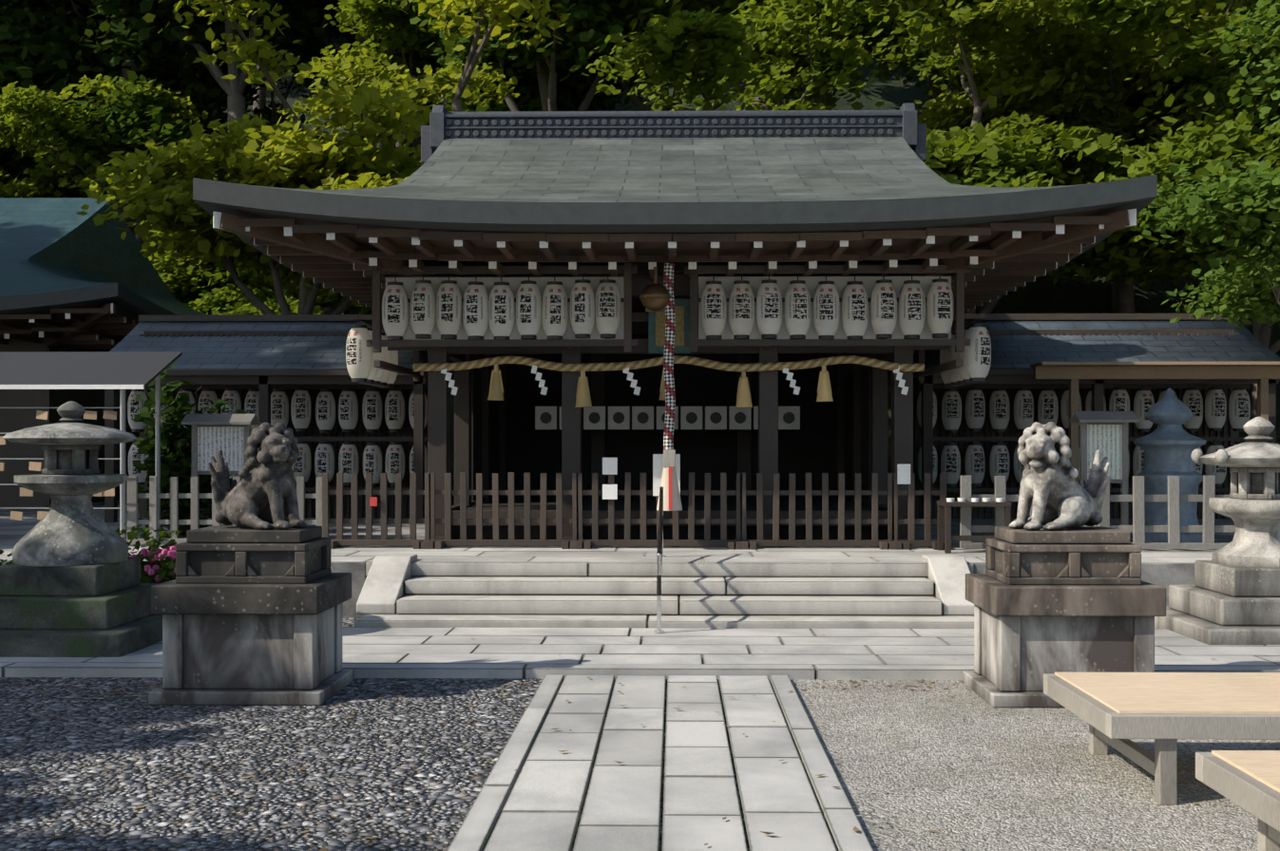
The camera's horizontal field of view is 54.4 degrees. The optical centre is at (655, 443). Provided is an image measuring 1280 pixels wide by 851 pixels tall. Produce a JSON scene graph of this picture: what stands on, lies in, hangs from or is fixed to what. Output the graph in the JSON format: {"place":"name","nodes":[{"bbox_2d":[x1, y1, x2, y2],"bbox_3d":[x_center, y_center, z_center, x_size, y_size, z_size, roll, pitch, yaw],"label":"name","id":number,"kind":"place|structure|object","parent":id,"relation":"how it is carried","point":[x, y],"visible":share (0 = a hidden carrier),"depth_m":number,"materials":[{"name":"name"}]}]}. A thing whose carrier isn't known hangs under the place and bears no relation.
{"place":"outdoors","nodes":[
{"label":"outdoors","id":0,"kind":"place"},
{"bbox_2d":[0,351,182,387],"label":"canopy roof","id":1,"kind":"structure","parent":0,"point":[145,369],"depth_m":12.99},
{"bbox_2d":[0,384,144,389],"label":"beam","id":2,"kind":"structure","parent":1,"relation":"attached to","point":[71,387],"depth_m":12.48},
{"bbox_2d":[0,618,1279,850],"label":"ground","id":3,"kind":"structure","parent":0,"point":[960,767],"depth_m":5.91,"materials":[{"name":"gravel"}]},
{"bbox_2d":[0,549,13,566],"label":"azalea bush","id":4,"kind":"object","parent":3,"relation":"on","point":[9,555],"visible":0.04,"depth_m":10.53,"materials":[{"name":"green plant"}]},
{"bbox_2d":[0,557,162,658],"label":"stone lantern tiers","id":5,"kind":"object","parent":3,"relation":"on","point":[95,611],"visible":0.69,"depth_m":8.86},
{"bbox_2d":[2,401,136,566],"bbox_3d":[-4.393,0.282,9.352,0.920,1.205,0.920,0,0,1],"label":"stone lantern","id":6,"kind":"object","parent":5,"relation":"on","point":[71,527],"visible":0.96,"depth_m":9.11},
{"bbox_2d":[41,444,99,475],"bbox_3d":[-4.393,0.119,9.352,0.306,0.220,0.306,0,0,1],"label":"lantern fire box","id":7,"kind":"object","parent":6,"relation":"on","point":[70,460],"visible":0.9,"depth_m":9.23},
{"bbox_2d":[114,522,182,583],"bbox_3d":[-3.973,1.191,10.454,1.426,1.092,1.161,0,0,1],"label":"azalea bush","id":8,"kind":"object","parent":3,"relation":"on","point":[164,572],"depth_m":10.32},
{"bbox_2d":[128,546,176,582],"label":"flowers","id":9,"kind":"object","parent":8,"relation":"attached to","point":[170,551],"visible":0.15,"depth_m":10.27,"materials":[{"name":"pink"}]},
{"bbox_2d":[148,603,354,706],"bbox_3d":[-2.497,1.284,7.773,1.030,0.540,0.780,0,0,1],"label":"pedestal base","id":10,"kind":"object","parent":3,"relation":"on","point":[252,659],"visible":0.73,"depth_m":7.46,"materials":[{"name":"stone"}]},
{"bbox_2d":[151,525,351,614],"bbox_3d":[-2.497,0.771,7.773,1.000,0.488,0.780,0,0,1],"label":"statue pedestal","id":11,"kind":"object","parent":10,"relation":"on","point":[229,570],"visible":1,"depth_m":7.50,"materials":[{"name":"stone"}]},
{"bbox_2d":[208,422,306,530],"bbox_3d":[-2.518,0.198,7.798,0.654,0.664,0.348,0,0,21],"label":"guardian lion statue","id":12,"kind":"object","parent":11,"relation":"on","point":[259,491],"visible":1,"depth_m":7.68,"materials":[{"name":"stone"}]},
{"bbox_2d":[0,634,1214,850],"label":"fallen leaves","id":13,"kind":"object","parent":3,"relation":"on","point":[855,829],"visible":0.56,"depth_m":7.35,"materials":[{"name":"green plant"}]},
{"bbox_2d":[0,498,1235,618],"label":"terrace stone base","id":14,"kind":"object","parent":3,"relation":"on","point":[14,532],"visible":0.15,"depth_m":13.91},
{"bbox_2d":[0,337,139,507],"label":"hall walls","id":15,"kind":"structure","parent":14,"relation":"on","point":[11,420],"depth_m":20.70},
{"bbox_2d":[0,283,178,317],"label":"roof edge","id":16,"kind":"object","parent":15,"relation":"on","point":[123,297],"visible":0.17,"depth_m":18.58,"materials":[{"name":"grey metal"}]},
{"bbox_2d":[0,197,206,315],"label":"hall roof","id":17,"kind":"structure","parent":15,"relation":"on","point":[51,244],"depth_m":23.96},
{"bbox_2d":[0,301,138,343],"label":"rafters","id":18,"kind":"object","parent":17,"relation":"attached to","point":[62,319],"depth_m":19.58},
{"bbox_2d":[0,304,140,351],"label":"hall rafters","id":19,"kind":"object","parent":17,"relation":"attached to","point":[70,336],"visible":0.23,"depth_m":19.69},
{"bbox_2d":[4,303,126,344],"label":"rafter ends","id":20,"kind":"object","parent":19,"relation":"attached to","point":[41,334],"visible":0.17,"depth_m":19.49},
{"bbox_2d":[133,362,247,536],"bbox_3d":[-5.385,0.227,14.319,1.289,2.303,1.144,0,0,1],"label":"camellia shrub","id":21,"kind":"object","parent":14,"relation":"on","point":[175,432],"depth_m":14.14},
{"bbox_2d":[181,414,260,477],"bbox_3d":[-4.648,0.367,13.306,0.740,1.374,0.320,0,0,1],"label":"notice board","id":22,"kind":"object","parent":14,"relation":"on","point":[246,422],"visible":0.65,"depth_m":13.27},
{"bbox_2d":[197,426,243,471],"bbox_3d":[-4.648,0.054,13.301,0.500,0.470,0.015,0,0,1],"label":"sign board","id":23,"kind":"object","parent":22,"relation":"in","point":[213,441],"visible":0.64,"depth_m":13.29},
{"bbox_2d":[104,314,427,522],"bbox_3d":[-5.221,-0.410,17.360,4.640,2.930,1.790,0,0,1],"label":"wing timber","id":24,"kind":"object","parent":14,"relation":"on","point":[266,383],"visible":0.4,"depth_m":17.61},
{"bbox_2d":[109,321,454,380],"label":"wing roof","id":25,"kind":"structure","parent":24,"relation":"on","point":[268,353],"depth_m":17.30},
{"bbox_2d":[0,546,1218,563],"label":"terrace paving","id":26,"kind":"structure","parent":14,"relation":"on","point":[512,554],"depth_m":11.85,"materials":[{"name":"stone"}]},
{"bbox_2d":[0,374,160,540],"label":"rack frame","id":27,"kind":"object","parent":26,"relation":"on","point":[122,458],"visible":0.56,"depth_m":12.63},
{"bbox_2d":[0,410,117,520],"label":"wooden plaques","id":28,"kind":"object","parent":27,"relation":"hanging from","point":[37,467],"visible":0.65,"depth_m":12.60,"materials":[{"name":"brown wood"}]},
{"bbox_2d":[322,472,946,550],"bbox_3d":[-0.231,0.672,12.558,6.303,0.765,0.320,0,0,1],"label":"dark fence","id":29,"kind":"object","parent":26,"relation":"on","point":[740,542],"visible":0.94,"depth_m":12.55,"materials":[{"name":"brown wood"}]},
{"bbox_2d":[369,496,377,506],"bbox_3d":[-2.850,0.585,12.559,0.070,0.090,0.020,0,0,1],"label":"red sign","id":30,"kind":"object","parent":29,"relation":"attached to","point":[372,501],"visible":0.93,"depth_m":12.55,"materials":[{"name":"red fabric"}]},
{"bbox_2d":[602,454,910,499],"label":"paper notices","id":31,"kind":"object","parent":29,"relation":"attached to","point":[609,468],"visible":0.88,"depth_m":12.49,"materials":[{"name":"paper"}]},
{"bbox_2d":[126,476,1239,549],"bbox_3d":[0.186,0.671,12.434,11.211,0.721,0.206,0,0,3],"label":"weathered fence","id":32,"kind":"object","parent":26,"relation":"on","point":[1174,529],"visible":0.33,"depth_m":12.18,"materials":[{"name":"grey wood"}]},
{"bbox_2d":[936,500,1011,554],"bbox_3d":[3.096,0.809,12.137,0.630,0.490,0.400,0,0,1],"label":"offering table","id":33,"kind":"object","parent":26,"relation":"on","point":[948,537],"visible":0.77,"depth_m":11.96,"materials":[{"name":"brown wood"}]},
{"bbox_2d":[946,497,1004,502],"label":"cups","id":34,"kind":"object","parent":33,"relation":"on","point":[976,500],"visible":0.98,"depth_m":12.10,"materials":[{"name":"ceramic"}]},
{"bbox_2d":[422,261,939,539],"bbox_3d":[0.183,-0.425,15.633,5.800,2.960,5.200,0,0,1],"label":"hall interior","id":35,"kind":"object","parent":14,"relation":"on","point":[810,446],"visible":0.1,"depth_m":17.86,"materials":[{"name":"wood"}]},
{"bbox_2d":[534,406,800,429],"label":"crest panels","id":36,"kind":"object","parent":35,"relation":"attached to","point":[660,411],"visible":0.75,"depth_m":16.13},
{"bbox_2d":[539,412,794,423],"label":"crest emblems","id":37,"kind":"object","parent":36,"relation":"on","point":[643,417],"visible":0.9,"depth_m":16.12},
{"bbox_2d":[350,262,986,382],"bbox_3d":[0.131,-1.306,13.828,6.550,1.120,2.090,0,0,1],"label":"lantern frame","id":38,"kind":"object","parent":35,"relation":"attached to","point":[628,270],"visible":0.58,"depth_m":12.81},
{"bbox_2d":[385,276,951,340],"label":"paper lanterns","id":39,"kind":"object","parent":38,"relation":"in","point":[783,283],"visible":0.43,"depth_m":12.99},
{"bbox_2d":[412,355,924,371],"bbox_3d":[0.127,-0.847,13.173,5.403,0.175,0.086,0,0,1],"label":"shimenawa rope","id":40,"kind":"object","parent":35,"relation":"attached to","point":[659,361],"visible":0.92,"depth_m":13.14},
{"bbox_2d":[487,363,833,407],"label":"straw tassels","id":41,"kind":"object","parent":40,"relation":"hanging from","point":[743,394],"visible":0.71,"depth_m":13.13,"materials":[{"name":"fabric"}]},
{"bbox_2d":[440,365,908,395],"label":"paper streamers","id":42,"kind":"object","parent":40,"relation":"hanging from","point":[790,375],"visible":1,"depth_m":13.15,"materials":[{"name":"paper"}]},
{"bbox_2d":[648,299,691,354],"bbox_3d":[0.146,-1.246,13.193,0.460,0.580,0.118,0,0,1],"label":"plaque frame","id":43,"kind":"object","parent":35,"relation":"attached to","point":[653,348],"visible":0.48,"depth_m":13.17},
{"bbox_2d":[655,305,684,345],"bbox_3d":[0.146,-1.246,13.163,0.300,0.421,0.080,0,0,1],"label":"plaque","id":44,"kind":"object","parent":43,"relation":"in","point":[660,327],"visible":0.57,"depth_m":13.15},
{"bbox_2d":[232,207,1115,262],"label":"copper roof soffit","id":45,"kind":"structure","parent":35,"relation":"on","point":[942,243],"depth_m":12.28,"materials":[{"name":"brown wood"}]},
{"bbox_2d":[192,174,1157,280],"bbox_3d":[0.215,-2.195,15.732,8.760,0.478,8.840,0,0,1],"label":"roof eave","id":46,"kind":"object","parent":45,"relation":"on","point":[1137,194],"visible":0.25,"depth_m":11.33,"materials":[{"name":"metal"}]},
{"bbox_2d":[195,136,1152,213],"bbox_3d":[0.215,-3.055,15.732,8.760,1.720,8.840,0,0,1],"label":"roof","id":47,"kind":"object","parent":46,"relation":"on","point":[767,169],"visible":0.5,"depth_m":13.72,"materials":[{"name":"tile"}]},
{"bbox_2d":[420,102,926,164],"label":"roof ridge tiles","id":48,"kind":"object","parent":47,"relation":"on","point":[902,122],"visible":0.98,"depth_m":15.56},
{"bbox_2d":[216,210,1132,313],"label":"rafters","id":49,"kind":"object","parent":35,"relation":"on","point":[1018,262],"visible":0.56,"depth_m":12.27,"materials":[{"name":"brown wood"}]},
{"bbox_2d":[639,267,671,311],"bbox_3d":[-0.003,-1.526,12.285,0.324,0.440,0.324,0,0,1],"label":"bell","id":50,"kind":"object","parent":49,"relation":"hanging from","point":[655,296],"visible":0.96,"depth_m":12.19,"materials":[{"name":"brown metal"}]},
{"bbox_2d":[656,467,682,511],"bbox_3d":[0.132,0.440,12.283,0.253,0.430,0.260,0,0,1],"label":"bell rope tassel","id":51,"kind":"object","parent":49,"relation":"hanging from","point":[676,499],"visible":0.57,"depth_m":12.21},
{"bbox_2d":[668,466,671,509],"bbox_3d":[0.141,0.434,12.183,0.035,0.417,0.079,0,0,1],"label":"ribbon","id":52,"kind":"object","parent":51,"relation":"attached to","point":[670,487],"visible":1,"depth_m":12.18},
{"bbox_2d":[212,209,1136,311],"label":"rafter ends","id":53,"kind":"object","parent":49,"relation":"attached to","point":[372,261],"visible":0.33,"depth_m":11.65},
{"bbox_2d":[913,313,1279,518],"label":"wing timber","id":54,"kind":"object","parent":14,"relation":"on","point":[1011,382],"visible":0.35,"depth_m":17.48,"materials":[{"name":"wood"}]},
{"bbox_2d":[887,320,1279,384],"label":"wing roof","id":55,"kind":"structure","parent":54,"relation":"on","point":[1016,352],"depth_m":17.13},
{"bbox_2d":[1069,411,1139,525],"bbox_3d":[4.594,0.360,12.765,0.600,1.389,0.320,0,0,1],"label":"notice board","id":56,"kind":"object","parent":14,"relation":"on","point":[1083,419],"visible":0.71,"depth_m":12.73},
{"bbox_2d":[1087,424,1122,479],"bbox_3d":[4.594,0.085,12.760,0.360,0.560,0.015,0,0,1],"label":"sign board","id":57,"kind":"object","parent":56,"relation":"in","point":[1106,440],"visible":0.71,"depth_m":12.75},
{"bbox_2d":[1030,362,1279,483],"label":"wooden canopy","id":58,"kind":"object","parent":14,"relation":"on","point":[1261,372],"visible":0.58,"depth_m":15.83,"materials":[{"name":"brown wood"}]},
{"bbox_2d":[1130,387,1206,542],"bbox_3d":[5.551,0.225,13.450,0.840,1.660,0.840,0,0,1],"label":"bronze lantern","id":59,"kind":"object","parent":14,"relation":"on","point":[1169,445],"visible":0.79,"depth_m":13.23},
{"bbox_2d":[0,628,1279,680],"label":"apron paving","id":60,"kind":"structure","parent":3,"relation":"on","point":[535,653],"depth_m":8.74,"materials":[{"name":"stone"}]},
{"bbox_2d":[653,486,666,632],"bbox_3d":[0.038,0.941,10.674,0.080,1.088,1.840,0,0,1],"label":"step handrail","id":61,"kind":"object","parent":60,"relation":"on","point":[659,555],"visible":0.98,"depth_m":9.91,"materials":[{"name":"silver metal"}]},
{"bbox_2d":[656,575,661,595],"bbox_3d":[0.024,1.115,9.794,0.035,0.160,0.037,0,0,1],"label":"handrail label","id":62,"kind":"object","parent":61,"relation":"attached to","point":[659,585],"visible":0.91,"depth_m":9.78,"materials":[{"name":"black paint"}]},
{"bbox_2d":[354,558,974,631],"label":"stone steps","id":63,"kind":"structure","parent":60,"relation":"on","point":[877,595],"depth_m":10.62,"materials":[{"name":"stone"}]},
{"bbox_2d":[356,554,974,615],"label":"stair side slabs","id":64,"kind":"structure","parent":63,"relation":"on","point":[383,588],"depth_m":10.70,"materials":[{"name":"stone"}]},
{"bbox_2d":[446,674,873,850],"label":"path paving","id":65,"kind":"structure","parent":3,"relation":"on","point":[535,800],"depth_m":5.73,"materials":[{"name":"stone"}]},
{"bbox_2d":[962,604,1154,707],"bbox_3d":[2.502,1.284,7.696,1.030,0.540,0.780,0,0,1],"label":"statue pedestal","id":66,"kind":"object","parent":3,"relation":"on","point":[1016,659],"visible":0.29,"depth_m":7.38,"materials":[{"name":"stone"}]},
{"bbox_2d":[965,526,1165,616],"bbox_3d":[2.502,0.771,7.696,1.000,0.488,0.780,0,0,1],"label":"statue pedestal","id":67,"kind":"object","parent":66,"relation":"on","point":[1088,571],"visible":1,"depth_m":7.42,"materials":[{"name":"grey stone"}]},
{"bbox_2d":[1009,421,1109,531],"bbox_3d":[2.524,0.198,7.721,0.653,0.665,0.350,0,0,-19],"label":"guardian lion statue","id":68,"kind":"object","parent":67,"relation":"on","point":[1056,492],"visible":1,"depth_m":7.60,"materials":[{"name":"stone"}]},
{"bbox_2d":[1043,673,1279,804],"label":"bench frame","id":69,"kind":"object","parent":3,"relation":"on","point":[1116,730],"visible":0.69,"depth_m":5.35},
{"bbox_2d":[1054,672,1279,714],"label":"bench top","id":70,"kind":"object","parent":69,"relation":"on","point":[1200,693],"visible":1,"depth_m":5.79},
{"bbox_2d":[1154,560,1279,646],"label":"stone lantern tiers","id":71,"kind":"object","parent":3,"relation":"on","point":[1218,604],"visible":0.73,"depth_m":9.50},
{"bbox_2d":[1190,417,1279,568],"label":"stone lantern","id":72,"kind":"object","parent":71,"relation":"on","point":[1255,543],"visible":1,"depth_m":9.70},
{"bbox_2d":[1229,467,1279,499],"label":"lantern fire box","id":73,"kind":"object","parent":72,"relation":"on","point":[1258,483],"visible":0.94,"depth_m":9.75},
{"bbox_2d":[1195,752,1279,850],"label":"bench frame","id":74,"kind":"object","parent":3,"relation":"on","point":[1259,800],"visible":0.73,"depth_m":4.40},
{"bbox_2d":[1211,750,1279,793],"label":"bench top","id":75,"kind":"object","parent":74,"relation":"on","point":[1263,767],"visible":1,"depth_m":4.49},
{"bbox_2d":[0,0,1279,505],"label":"hillside terrain","id":76,"kind":"structure","parent":0,"point":[1041,295],"depth_m":26.52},
{"bbox_2d":[0,101,135,198],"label":"tree","id":77,"kind":"object","parent":76,"relation":"on","point":[30,187],"depth_m":36.19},
{"bbox_2d":[6,0,139,237],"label":"tree","id":78,"kind":"object","parent":76,"relation":"on","point":[47,7],"depth_m":40.55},
{"bbox_2d":[0,0,170,197],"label":"tree","id":79,"kind":"object","parent":76,"relation":"on","point":[61,11],"depth_m":40.31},
{"bbox_2d":[0,0,185,180],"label":"tree","id":80,"kind":"object","parent":76,"relation":"on","point":[9,163],"depth_m":40.33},
{"bbox_2d":[0,0,206,106],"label":"tree","id":81,"kind":"object","parent":76,"relation":"on","point":[43,55],"depth_m":39.04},
{"bbox_2d":[0,38,267,264],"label":"tree","id":82,"kind":"object","parent":76,"relation":"on","point":[154,126],"depth_m":36.29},
{"bbox_2d":[0,80,313,305],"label":"maple","id":83,"kind":"object","parent":76,"relation":"on","point":[183,280],"depth_m":34.17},
{"bbox_2d":[54,58,309,242],"bbox_3d":[-13.922,-7.546,40.652,7.902,11.095,10.250,0,0,1],"label":"tree","id":84,"kind":"object","parent":76,"relation":"on","point":[95,85],"depth_m":37.06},
{"bbox_2d":[79,0,350,286],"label":"tree","id":85,"kind":"object","parent":76,"relation":"on","point":[127,26],"depth_m":37.14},
{"bbox_2d":[124,58,343,219],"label":"tree","id":86,"kind":"object","parent":76,"relation":"on","point":[307,82],"depth_m":42.46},
{"bbox_2d":[252,65,267,115],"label":"tree","id":87,"kind":"object","parent":76,"relation":"on","point":[261,99],"visible":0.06,"depth_m":62.74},
{"bbox_2d":[146,227,382,314],"bbox_3d":[-10.042,-2.876,34.360,8.102,7.815,8.488,0,0,1],"label":"tree","id":88,"kind":"object","parent":76,"relation":"on","point":[225,300],"depth_m":33.00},
{"bbox_2d":[76,0,519,314],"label":"maple","id":89,"kind":"object","parent":76,"relation":"on","point":[168,204],"depth_m":21.28,"materials":[{"name":"plant"}]},
{"bbox_2d":[240,0,389,144],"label":"tree","id":90,"kind":"object","parent":76,"relation":"on","point":[313,46],"depth_m":38.22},
{"bbox_2d":[352,28,396,148],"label":"tree","id":91,"kind":"object","parent":76,"relation":"on","point":[389,139],"depth_m":53.33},
{"bbox_2d":[310,36,458,109],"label":"tree","id":92,"kind":"object","parent":76,"relation":"on","point":[433,64],"depth_m":40.30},
{"bbox_2d":[314,0,467,112],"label":"tree","id":93,"kind":"object","parent":76,"relation":"on","point":[382,20],"depth_m":32.86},
{"bbox_2d":[225,0,573,190],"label":"tree","id":94,"kind":"object","parent":76,"relation":"on","point":[322,164],"depth_m":20.04,"materials":[{"name":"plant"}]},
{"bbox_2d":[401,123,413,157],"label":"tree","id":95,"kind":"object","parent":76,"relation":"on","point":[410,145],"depth_m":46.29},
{"bbox_2d":[412,58,432,166],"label":"tree","id":96,"kind":"object","parent":76,"relation":"on","point":[417,142],"visible":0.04,"depth_m":41.30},
{"bbox_2d":[409,0,714,112],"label":"tree","id":97,"kind":"object","parent":76,"relation":"on","point":[522,55],"depth_m":27.58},
{"bbox_2d":[488,0,908,111],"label":"tree","id":98,"kind":"object","parent":76,"relation":"on","point":[647,9],"depth_m":27.05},
{"bbox_2d":[751,87,775,110],"bbox_3d":[4.310,-19.175,38.546,13.782,19.103,14.154,0,0,1],"label":"tree","id":99,"kind":"object","parent":76,"relation":"on","point":[766,105],"depth_m":36.19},
{"bbox_2d":[581,0,999,177],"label":"maple","id":100,"kind":"object","parent":76,"relation":"on","point":[666,47],"depth_m":22.34,"materials":[{"name":"plant"}]},
{"bbox_2d":[809,87,832,110],"bbox_3d":[3.672,-17.671,34.589,15.422,19.699,12.118,0,0,1],"label":"tree","id":101,"kind":"object","parent":76,"relation":"on","point":[823,101],"visible":0.04,"depth_m":33.13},
{"bbox_2d":[897,9,940,130],"bbox_3d":[6.989,-11.944,33.118,8.683,10.089,9.168,0,0,1],"label":"tree","id":102,"kind":"object","parent":76,"relation":"on","point":[936,93],"depth_m":32.39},
{"bbox_2d":[824,0,1029,90],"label":"tree","id":103,"kind":"object","parent":76,"relation":"on","point":[886,32],"depth_m":28.33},
{"bbox_2d":[842,0,1204,313],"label":"maple","id":104,"kind":"object","parent":76,"relation":"on","point":[1013,149],"depth_m":20.59,"materials":[{"name":"plant"}]},
{"bbox_2d":[895,0,1279,313],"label":"maple","id":105,"kind":"object","parent":76,"relation":"on","point":[1035,83],"depth_m":22.15,"materials":[{"name":"plant"}]},
{"bbox_2d":[919,0,1279,313],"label":"tree","id":106,"kind":"object","parent":76,"relation":"on","point":[980,78],"depth_m":24.34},
{"bbox_2d":[1044,0,1279,419],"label":"tree","id":107,"kind":"object","parent":76,"relation":"on","point":[1115,256],"depth_m":19.18,"materials":[{"name":"plant"}]},
{"bbox_2d":[1129,0,1279,328],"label":"young tree","id":108,"kind":"object","parent":76,"relation":"on","point":[1236,202],"depth_m":12.20,"materials":[{"name":"plant"}]},
{"bbox_2d":[1160,0,1269,41],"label":"tree","id":109,"kind":"object","parent":76,"relation":"on","point":[1193,15],"depth_m":24.53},
{"bbox_2d":[663,263,675,450],"bbox_3d":[0.132,-0.839,12.283,0.120,1.881,0.100,0,0,1],"label":"bell rope","id":110,"kind":"object","parent":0,"point":[668,368],"visible":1,"depth_m":12.24,"materials":[{"name":"multicoloured fabric"}]},
{"bbox_2d":[663,450,675,467],"bbox_3d":[0.132,0.144,12.283,0.120,0.170,0.120,0,0,1],"label":"rope collar","id":111,"kind":"object","parent":110,"relation":"attached to","point":[669,458],"visible":0.94,"depth_m":12.22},
{"bbox_2d":[426,273,938,539],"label":"hall column beams","id":112,"kind":"structure","parent":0,"point":[438,428],"depth_m":13.27,"materials":[{"name":"wood"}]},
{"bbox_2d":[127,272,1250,486],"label":"paper lanterns","id":113,"kind":"object","parent":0,"point":[445,311],"visible":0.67,"depth_m":12.88,"materials":[{"name":"white paper"}]}
]}

